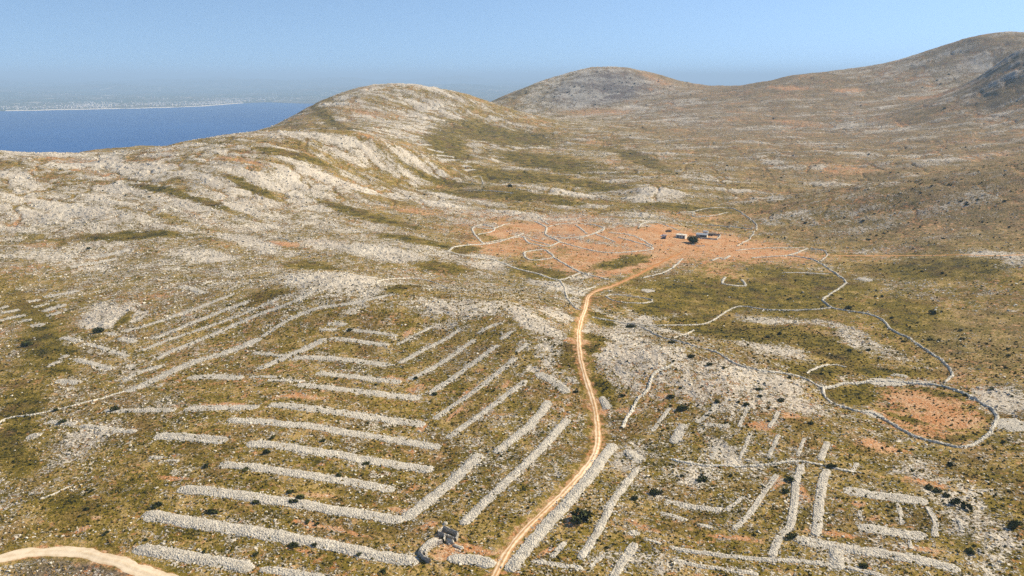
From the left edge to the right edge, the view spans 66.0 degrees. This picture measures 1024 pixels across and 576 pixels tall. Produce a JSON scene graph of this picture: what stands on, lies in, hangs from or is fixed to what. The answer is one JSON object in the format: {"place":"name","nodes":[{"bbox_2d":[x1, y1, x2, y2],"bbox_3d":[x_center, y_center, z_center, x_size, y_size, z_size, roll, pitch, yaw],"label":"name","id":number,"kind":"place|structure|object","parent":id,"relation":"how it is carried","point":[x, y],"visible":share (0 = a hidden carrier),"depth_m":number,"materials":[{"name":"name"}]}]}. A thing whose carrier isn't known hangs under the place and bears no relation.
{"place":"outdoors","nodes":[
{"label":"outdoors","id":0,"kind":"place"},
{"bbox_2d":[0,546,177,575],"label":"gravel track","id":1,"kind":"structure","parent":0,"point":[127,565],"depth_m":223.59,"materials":[{"name":"gravel"}]},
{"bbox_2d":[6,103,238,110],"bbox_3d":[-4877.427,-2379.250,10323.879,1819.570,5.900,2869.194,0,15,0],"label":"beach","id":2,"kind":"structure","parent":0,"point":[113,108],"depth_m":9572.86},
{"bbox_2d":[0,75,548,110],"bbox_3d":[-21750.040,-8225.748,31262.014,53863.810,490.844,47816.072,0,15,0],"label":"coast","id":3,"kind":"structure","parent":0,"point":[24,91],"depth_m":20623.10},
{"bbox_2d":[0,91,318,109],"bbox_3d":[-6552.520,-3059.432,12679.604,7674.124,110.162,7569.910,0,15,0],"label":"town houses","id":4,"kind":"structure","parent":3,"relation":"on","point":[148,103],"depth_m":10776.15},
{"bbox_2d":[0,82,755,152],"bbox_3d":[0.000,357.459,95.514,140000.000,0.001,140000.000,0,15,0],"label":"sea","id":5,"kind":"structure","parent":0,"point":[65,131],"depth_m":6406.15,"materials":[{"name":"liquid"}]},
{"bbox_2d":[0,31,1023,575],"bbox_3d":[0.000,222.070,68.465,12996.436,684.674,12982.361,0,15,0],"label":"ground","id":6,"kind":"structure","parent":0,"point":[560,109],"depth_m":474.39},
{"bbox_2d":[41,304,66,311],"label":"rubble row","id":7,"kind":"object","parent":6,"relation":"on","point":[51,308],"visible":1,"depth_m":462.34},
{"bbox_2d":[44,290,78,297],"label":"rubble row","id":8,"kind":"object","parent":6,"relation":"on","point":[58,294],"visible":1,"depth_m":490.15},
{"bbox_2d":[47,420,76,425],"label":"rubble row","id":9,"kind":"object","parent":6,"relation":"on","point":[70,423],"visible":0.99,"depth_m":310.30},
{"bbox_2d":[0,391,124,422],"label":"dry stone wall","id":10,"kind":"structure","parent":6,"relation":"on","point":[63,407],"depth_m":325.42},
{"bbox_2d":[54,379,82,384],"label":"rubble row","id":11,"kind":"object","parent":6,"relation":"on","point":[66,381],"visible":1,"depth_m":354.78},
{"bbox_2d":[59,336,80,342],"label":"rubble row","id":12,"kind":"object","parent":6,"relation":"on","point":[73,339],"visible":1,"depth_m":408.12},
{"bbox_2d":[70,258,116,266],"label":"rubble row","id":13,"kind":"object","parent":6,"relation":"on","point":[98,262],"visible":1,"depth_m":563.21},
{"bbox_2d":[73,358,114,369],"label":"rubble row","id":14,"kind":"object","parent":6,"relation":"on","point":[91,363],"visible":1,"depth_m":375.30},
{"bbox_2d":[85,342,128,357],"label":"rubble row","id":15,"kind":"object","parent":6,"relation":"on","point":[93,345],"visible":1,"depth_m":391.63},
{"bbox_2d":[79,424,137,433],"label":"rubble row","id":16,"kind":"object","parent":6,"relation":"on","point":[117,430],"visible":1,"depth_m":300.76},
{"bbox_2d":[88,249,129,257],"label":"rubble row","id":17,"kind":"object","parent":6,"relation":"on","point":[114,253],"visible":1,"depth_m":584.69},
{"bbox_2d":[117,337,137,342],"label":"rubble row","id":18,"kind":"object","parent":6,"relation":"on","point":[125,339],"visible":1,"depth_m":402.96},
{"bbox_2d":[104,407,176,412],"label":"rubble row","id":19,"kind":"object","parent":6,"relation":"on","point":[146,410],"visible":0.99,"depth_m":314.76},
{"bbox_2d":[121,365,164,380],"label":"rubble row","id":20,"kind":"object","parent":6,"relation":"on","point":[139,372],"visible":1,"depth_m":362.46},
{"bbox_2d":[124,293,234,331],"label":"rubble row","id":21,"kind":"object","parent":6,"relation":"on","point":[162,320],"visible":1,"depth_m":430.57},
{"bbox_2d":[153,432,228,444],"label":"rubble row","id":22,"kind":"object","parent":6,"relation":"on","point":[213,439],"visible":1,"depth_m":287.56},
{"bbox_2d":[178,285,204,293],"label":"rubble row","id":23,"kind":"object","parent":6,"relation":"on","point":[195,290],"visible":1,"depth_m":472.31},
{"bbox_2d":[132,544,254,572],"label":"rubble row","id":24,"kind":"object","parent":6,"relation":"on","point":[197,558],"visible":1,"depth_m":221.52,"materials":[{"name":"stone"}]},
{"bbox_2d":[125,337,262,391],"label":"rubble row","id":25,"kind":"object","parent":6,"relation":"on","point":[192,362],"visible":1,"depth_m":369.16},
{"bbox_2d":[151,300,250,338],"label":"rubble row","id":26,"kind":"object","parent":6,"relation":"on","point":[199,320],"visible":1,"depth_m":423.81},
{"bbox_2d":[142,298,279,350],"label":"rubble row","id":27,"kind":"object","parent":6,"relation":"on","point":[213,324],"visible":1,"depth_m":416.30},
{"bbox_2d":[187,374,244,379],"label":"rubble row","id":28,"kind":"object","parent":6,"relation":"on","point":[220,376],"visible":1,"depth_m":349.51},
{"bbox_2d":[183,405,259,411],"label":"rubble row","id":29,"kind":"object","parent":6,"relation":"on","point":[218,407],"visible":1,"depth_m":311.75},
{"bbox_2d":[154,291,313,358],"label":"rubble row","id":30,"kind":"object","parent":6,"relation":"on","point":[234,324],"visible":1,"depth_m":416.04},
{"bbox_2d":[251,351,285,356],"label":"rubble row","id":31,"kind":"object","parent":6,"relation":"on","point":[266,353],"visible":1,"depth_m":375.40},
{"bbox_2d":[140,510,419,565],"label":"rubble row","id":32,"kind":"object","parent":6,"relation":"on","point":[235,529],"visible":1,"depth_m":231.61,"materials":[{"name":"stone"}]},
{"bbox_2d":[267,379,302,381],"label":"rubble row","id":33,"kind":"object","parent":6,"relation":"on","point":[282,380],"visible":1,"depth_m":341.02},
{"bbox_2d":[259,566,324,575],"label":"rubble row","id":34,"kind":"object","parent":6,"relation":"on","point":[282,571],"visible":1,"depth_m":215.65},
{"bbox_2d":[257,338,326,369],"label":"rubble row","id":35,"kind":"object","parent":6,"relation":"on","point":[303,349],"visible":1,"depth_m":374.59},
{"bbox_2d":[218,461,395,492],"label":"rubble row","id":36,"kind":"object","parent":6,"relation":"on","point":[296,473],"visible":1,"depth_m":264.05,"materials":[{"name":"stone"}]},
{"bbox_2d":[260,294,392,336],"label":"rubble row","id":37,"kind":"object","parent":6,"relation":"on","point":[305,312],"visible":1,"depth_m":422.38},
{"bbox_2d":[176,453,484,523],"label":"rubble row","id":38,"kind":"object","parent":6,"relation":"on","point":[453,480],"visible":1,"depth_m":249.76,"materials":[{"name":"stone"}]},
{"bbox_2d":[226,417,441,449],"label":"rubble row","id":39,"kind":"object","parent":6,"relation":"on","point":[355,433],"visible":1,"depth_m":294.24,"materials":[{"name":"stone"}]},
{"bbox_2d":[246,440,434,472],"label":"rubble row","id":40,"kind":"object","parent":6,"relation":"on","point":[352,457],"visible":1,"depth_m":277.48,"materials":[{"name":"stone"}]},
{"bbox_2d":[291,355,392,366],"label":"rubble row","id":41,"kind":"object","parent":6,"relation":"on","point":[334,358],"visible":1,"depth_m":365.82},
{"bbox_2d":[269,402,425,427],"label":"rubble row","id":42,"kind":"object","parent":6,"relation":"on","point":[352,414],"visible":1,"depth_m":308.05,"materials":[{"name":"stone"}]},
{"bbox_2d":[296,383,419,400],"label":"rubble row","id":43,"kind":"object","parent":6,"relation":"on","point":[378,393],"visible":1,"depth_m":329.60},
{"bbox_2d":[316,371,401,383],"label":"rubble row","id":44,"kind":"object","parent":6,"relation":"on","point":[369,378],"visible":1,"depth_m":344.96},
{"bbox_2d":[329,337,388,346],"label":"rubble row","id":45,"kind":"object","parent":6,"relation":"on","point":[366,342],"visible":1,"depth_m":385.13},
{"bbox_2d":[345,328,397,336],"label":"rubble row","id":46,"kind":"object","parent":6,"relation":"on","point":[372,332],"visible":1,"depth_m":394.18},
{"bbox_2d":[396,327,431,344],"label":"rubble row","id":47,"kind":"object","parent":6,"relation":"on","point":[420,332],"visible":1,"depth_m":391.83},
{"bbox_2d":[418,537,438,555],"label":"rubble row","id":48,"kind":"object","parent":6,"relation":"on","point":[424,546],"visible":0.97,"depth_m":225.59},
{"bbox_2d":[398,328,461,363],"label":"rubble row","id":49,"kind":"object","parent":6,"relation":"on","point":[411,356],"visible":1,"depth_m":378.88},
{"bbox_2d":[419,539,442,562],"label":"yard wall","id":50,"kind":"structure","parent":6,"relation":"on","point":[424,557],"depth_m":223.36,"materials":[{"name":"stone"}]},
{"bbox_2d":[409,339,475,379],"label":"rubble row","id":51,"kind":"object","parent":6,"relation":"on","point":[444,360],"visible":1,"depth_m":360.14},
{"bbox_2d":[437,525,463,548],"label":"ruined hut","id":52,"kind":"object","parent":6,"relation":"on","point":[450,539],"visible":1,"depth_m":230.94,"materials":[{"name":"stone"}]},
{"bbox_2d":[427,345,499,394],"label":"rubble row","id":53,"kind":"object","parent":6,"relation":"on","point":[459,373],"visible":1,"depth_m":348.89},
{"bbox_2d":[446,553,496,568],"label":"rubble row","id":54,"kind":"object","parent":6,"relation":"on","point":[483,561],"visible":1,"depth_m":219.19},
{"bbox_2d":[432,357,517,419],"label":"rubble row","id":55,"kind":"object","parent":6,"relation":"on","point":[475,389],"visible":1,"depth_m":330.77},
{"bbox_2d":[471,224,494,243],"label":"dry stone wall","id":56,"kind":"structure","parent":6,"relation":"on","point":[481,233],"depth_m":681.04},
{"bbox_2d":[448,233,523,250],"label":"dry stone wall","id":57,"kind":"structure","parent":6,"relation":"on","point":[450,249],"depth_m":638.27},
{"bbox_2d":[445,380,527,438],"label":"rubble row","id":58,"kind":"object","parent":6,"relation":"on","point":[492,405],"visible":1,"depth_m":313.36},
{"bbox_2d":[0,129,1023,575],"bbox_3d":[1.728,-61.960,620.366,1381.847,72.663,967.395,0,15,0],"label":"scrub","id":59,"kind":"object","parent":6,"relation":"on","point":[682,337],"visible":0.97,"depth_m":298.59,"materials":[{"name":"plant"}]},
{"bbox_2d":[0,70,1023,575],"bbox_3d":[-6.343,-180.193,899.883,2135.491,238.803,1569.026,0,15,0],"label":"loose stones","id":60,"kind":"object","parent":6,"relation":"on","point":[616,338],"visible":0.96,"depth_m":404.45,"materials":[{"name":"stone"}]},
{"bbox_2d":[448,251,580,279],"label":"dry stone wall","id":61,"kind":"structure","parent":6,"relation":"on","point":[521,269],"depth_m":565.22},
{"bbox_2d":[459,418,570,524],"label":"rubble row","id":62,"kind":"object","parent":6,"relation":"on","point":[509,478],"visible":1,"depth_m":265.71,"materials":[{"name":"stone"}]},
{"bbox_2d":[493,400,551,453],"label":"rubble row","id":63,"kind":"object","parent":6,"relation":"on","point":[531,423],"visible":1,"depth_m":299.16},
{"bbox_2d":[523,249,553,260],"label":"dry stone wall","id":64,"kind":"structure","parent":6,"relation":"on","point":[524,254],"depth_m":613.13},
{"bbox_2d":[535,372,570,393],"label":"rubble row","id":65,"kind":"object","parent":6,"relation":"on","point":[563,388],"visible":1,"depth_m":333.52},
{"bbox_2d":[530,559,582,569],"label":"rubble row","id":66,"kind":"object","parent":6,"relation":"on","point":[557,564],"visible":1,"depth_m":216.88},
{"bbox_2d":[549,541,566,557],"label":"rubble row","id":67,"kind":"object","parent":6,"relation":"on","point":[563,544],"visible":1,"depth_m":223.61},
{"bbox_2d":[504,443,618,571],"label":"rubble row","id":68,"kind":"object","parent":6,"relation":"on","point":[530,543],"visible":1,"depth_m":242.06,"materials":[{"name":"stone"}]},
{"bbox_2d":[549,223,604,237],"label":"dry stone wall","id":69,"kind":"structure","parent":6,"relation":"on","point":[579,236],"depth_m":686.99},
{"bbox_2d":[553,256,608,279],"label":"dry stone wall","id":70,"kind":"structure","parent":6,"relation":"on","point":[577,270],"depth_m":566.81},
{"bbox_2d":[569,508,593,524],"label":"shrub","id":71,"kind":"object","parent":6,"relation":"on","point":[580,517],"visible":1,"depth_m":237.42,"materials":[{"name":"green plant"}]},
{"bbox_2d":[589,554,604,567],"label":"rubble row","id":72,"kind":"object","parent":6,"relation":"on","point":[599,558],"visible":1,"depth_m":218.67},
{"bbox_2d":[599,396,609,409],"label":"rubble row","id":73,"kind":"object","parent":6,"relation":"on","point":[604,402],"visible":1,"depth_m":318.54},
{"bbox_2d":[558,237,653,252],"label":"dry stone wall","id":74,"kind":"structure","parent":6,"relation":"on","point":[613,252],"depth_m":629.02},
{"bbox_2d":[577,467,639,559],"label":"rubble row","id":75,"kind":"object","parent":6,"relation":"on","point":[599,527],"visible":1,"depth_m":240.32,"materials":[{"name":"stone"}]},
{"bbox_2d":[609,542,637,575],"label":"rubble row","id":76,"kind":"object","parent":6,"relation":"on","point":[625,557],"visible":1,"depth_m":219.22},
{"bbox_2d":[605,294,652,303],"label":"dry stone wall","id":77,"kind":"structure","parent":6,"relation":"on","point":[628,295],"depth_m":490.81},
{"bbox_2d":[622,449,645,462],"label":"rubble row","id":78,"kind":"object","parent":6,"relation":"on","point":[634,455],"visible":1,"depth_m":279.55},
{"bbox_2d":[620,362,673,427],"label":"dry stone wall","id":79,"kind":"structure","parent":6,"relation":"on","point":[630,412],"depth_m":322.03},
{"bbox_2d":[650,488,663,494],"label":"shrub","id":80,"kind":"object","parent":6,"relation":"on","point":[654,491],"visible":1,"depth_m":253.82,"materials":[{"name":"green plant"}]},
{"bbox_2d":[651,408,670,431],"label":"rubble row","id":81,"kind":"object","parent":6,"relation":"on","point":[664,415],"visible":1,"depth_m":305.38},
{"bbox_2d":[660,512,687,520],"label":"rubble row","id":82,"kind":"object","parent":6,"relation":"on","point":[673,516],"visible":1,"depth_m":241.05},
{"bbox_2d":[669,424,687,443],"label":"rubble row","id":83,"kind":"object","parent":6,"relation":"on","point":[678,433],"visible":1,"depth_m":293.96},
{"bbox_2d":[687,235,698,243],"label":"fig tree","id":84,"kind":"object","parent":6,"relation":"on","point":[693,239],"visible":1,"depth_m":649.13,"materials":[{"name":"green plant"}]},
{"bbox_2d":[696,474,708,482],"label":"shrub","id":85,"kind":"object","parent":6,"relation":"on","point":[704,478],"visible":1,"depth_m":262.31,"materials":[{"name":"green plant"}]},
{"bbox_2d":[664,496,745,511],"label":"rubble row","id":86,"kind":"object","parent":6,"relation":"on","point":[702,507],"visible":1,"depth_m":246.74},
{"bbox_2d":[592,316,821,387],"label":"dry stone wall","id":87,"kind":"structure","parent":6,"relation":"on","point":[760,370],"depth_m":349.63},
{"bbox_2d":[695,403,718,422],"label":"rubble row","id":88,"kind":"object","parent":6,"relation":"on","point":[712,408],"visible":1,"depth_m":307.70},
{"bbox_2d":[709,446,718,459],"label":"rubble row","id":89,"kind":"object","parent":6,"relation":"on","point":[712,456],"visible":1,"depth_m":280.45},
{"bbox_2d":[701,423,729,427],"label":"rubble row","id":90,"kind":"object","parent":6,"relation":"on","point":[719,425],"visible":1,"depth_m":298.85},
{"bbox_2d":[674,559,758,575],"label":"rubble row","id":91,"kind":"object","parent":6,"relation":"on","point":[710,567],"visible":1,"depth_m":215.67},
{"bbox_2d":[676,207,756,229],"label":"dry stone wall","id":92,"kind":"structure","parent":6,"relation":"on","point":[727,207],"depth_m":793.38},
{"bbox_2d":[721,277,746,285],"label":"dry stone wall","id":93,"kind":"structure","parent":6,"relation":"on","point":[724,278],"depth_m":533.55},
{"bbox_2d":[640,306,830,325],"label":"dry stone wall","id":94,"kind":"structure","parent":6,"relation":"on","point":[729,310],"depth_m":474.12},
{"bbox_2d":[737,406,749,426],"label":"rubble row","id":95,"kind":"object","parent":6,"relation":"on","point":[747,408],"visible":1,"depth_m":304.86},
{"bbox_2d":[737,432,751,461],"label":"rubble row","id":96,"kind":"object","parent":6,"relation":"on","point":[743,449],"visible":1,"depth_m":282.82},
{"bbox_2d":[732,474,778,530],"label":"rubble row","id":97,"kind":"object","parent":6,"relation":"on","point":[759,499],"visible":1,"depth_m":248.04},
{"bbox_2d":[670,458,855,471],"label":"dry stone wall","id":98,"kind":"structure","parent":6,"relation":"on","point":[755,465],"depth_m":271.98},
{"bbox_2d":[767,411,779,427],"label":"rubble row","id":99,"kind":"object","parent":6,"relation":"on","point":[773,420],"visible":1,"depth_m":302.37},
{"bbox_2d":[767,434,780,457],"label":"rubble row","id":100,"kind":"object","parent":6,"relation":"on","point":[772,448],"visible":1,"depth_m":284.11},
{"bbox_2d":[669,545,885,575],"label":"rubble row","id":101,"kind":"object","parent":6,"relation":"on","point":[753,558],"visible":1,"depth_m":219.65,"materials":[{"name":"stone"}]},
{"bbox_2d":[768,464,804,557],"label":"rubble row","id":102,"kind":"object","parent":6,"relation":"on","point":[791,518],"visible":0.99,"depth_m":241.77,"materials":[{"name":"stone"}]},
{"bbox_2d":[796,438,805,455],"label":"rubble row","id":103,"kind":"object","parent":6,"relation":"on","point":[802,442],"visible":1,"depth_m":282.82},
{"bbox_2d":[811,469,830,536],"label":"rubble row","id":104,"kind":"object","parent":6,"relation":"on","point":[818,514],"visible":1,"depth_m":246.65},
{"bbox_2d":[817,441,829,460],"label":"rubble row","id":105,"kind":"object","parent":6,"relation":"on","point":[823,450],"visible":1,"depth_m":280.91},
{"bbox_2d":[806,364,846,372],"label":"dry stone wall","id":106,"kind":"structure","parent":6,"relation":"on","point":[815,368],"depth_m":364.48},
{"bbox_2d":[829,547,844,569],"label":"rubble row","id":107,"kind":"object","parent":6,"relation":"on","point":[836,559],"visible":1,"depth_m":220.17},
{"bbox_2d":[752,255,953,381],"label":"dry stone wall","id":108,"kind":"structure","parent":6,"relation":"on","point":[922,347],"depth_m":459.60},
{"bbox_2d":[793,536,960,571],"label":"rubble row","id":109,"kind":"object","parent":6,"relation":"on","point":[885,554],"visible":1,"depth_m":222.26,"materials":[{"name":"stone"}]},
{"bbox_2d":[843,487,928,504],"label":"rubble row","id":110,"kind":"object","parent":6,"relation":"on","point":[894,497],"visible":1,"depth_m":251.67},
{"bbox_2d":[867,378,905,386],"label":"rubble row","id":111,"kind":"object","parent":6,"relation":"on","point":[887,383],"visible":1,"depth_m":351.76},
{"bbox_2d":[856,506,938,539],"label":"rubble row","id":112,"kind":"object","parent":6,"relation":"on","point":[895,532],"visible":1,"depth_m":232.99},
{"bbox_2d":[896,502,903,524],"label":"rubble row","id":113,"kind":"object","parent":6,"relation":"on","point":[900,512],"visible":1,"depth_m":242.15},
{"bbox_2d":[821,380,999,447],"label":"dry stone wall","id":114,"kind":"structure","parent":6,"relation":"on","point":[991,428],"depth_m":323.28,"materials":[{"name":"stone"}]},
{"bbox_2d":[835,254,1013,255],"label":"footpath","id":115,"kind":"structure","parent":6,"relation":"on","point":[913,255],"depth_m":593.45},
{"bbox_2d":[947,497,961,504],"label":"shrub","id":116,"kind":"object","parent":6,"relation":"on","point":[954,500],"visible":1,"depth_m":247.48,"materials":[{"name":"green plant"}]},
{"bbox_2d":[955,518,964,532],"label":"rubble row","id":117,"kind":"object","parent":6,"relation":"on","point":[959,523],"visible":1,"depth_m":236.17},
{"bbox_2d":[960,500,972,510],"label":"shrub","id":118,"kind":"object","parent":6,"relation":"on","point":[963,504],"visible":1,"depth_m":245.33,"materials":[{"name":"green plant"}]},
{"bbox_2d":[991,418,1023,431],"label":"rubble row","id":119,"kind":"object","parent":6,"relation":"on","point":[1012,424],"visible":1,"depth_m":307.47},
{"bbox_2d":[1007,520,1023,527],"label":"shrub","id":120,"kind":"object","parent":6,"relation":"on","point":[1014,523],"visible":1,"depth_m":235.59,"materials":[{"name":"green plant"}]},
{"bbox_2d":[0,0,1023,81],"label":"sky","id":121,"kind":"structure","parent":0,"point":[681,40],"materials":[{"name":"blue"}]},
{"bbox_2d":[491,252,682,575],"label":"dirt road","id":122,"kind":"structure","parent":0,"point":[522,533],"depth_m":286.30,"materials":[{"name":"soil"}]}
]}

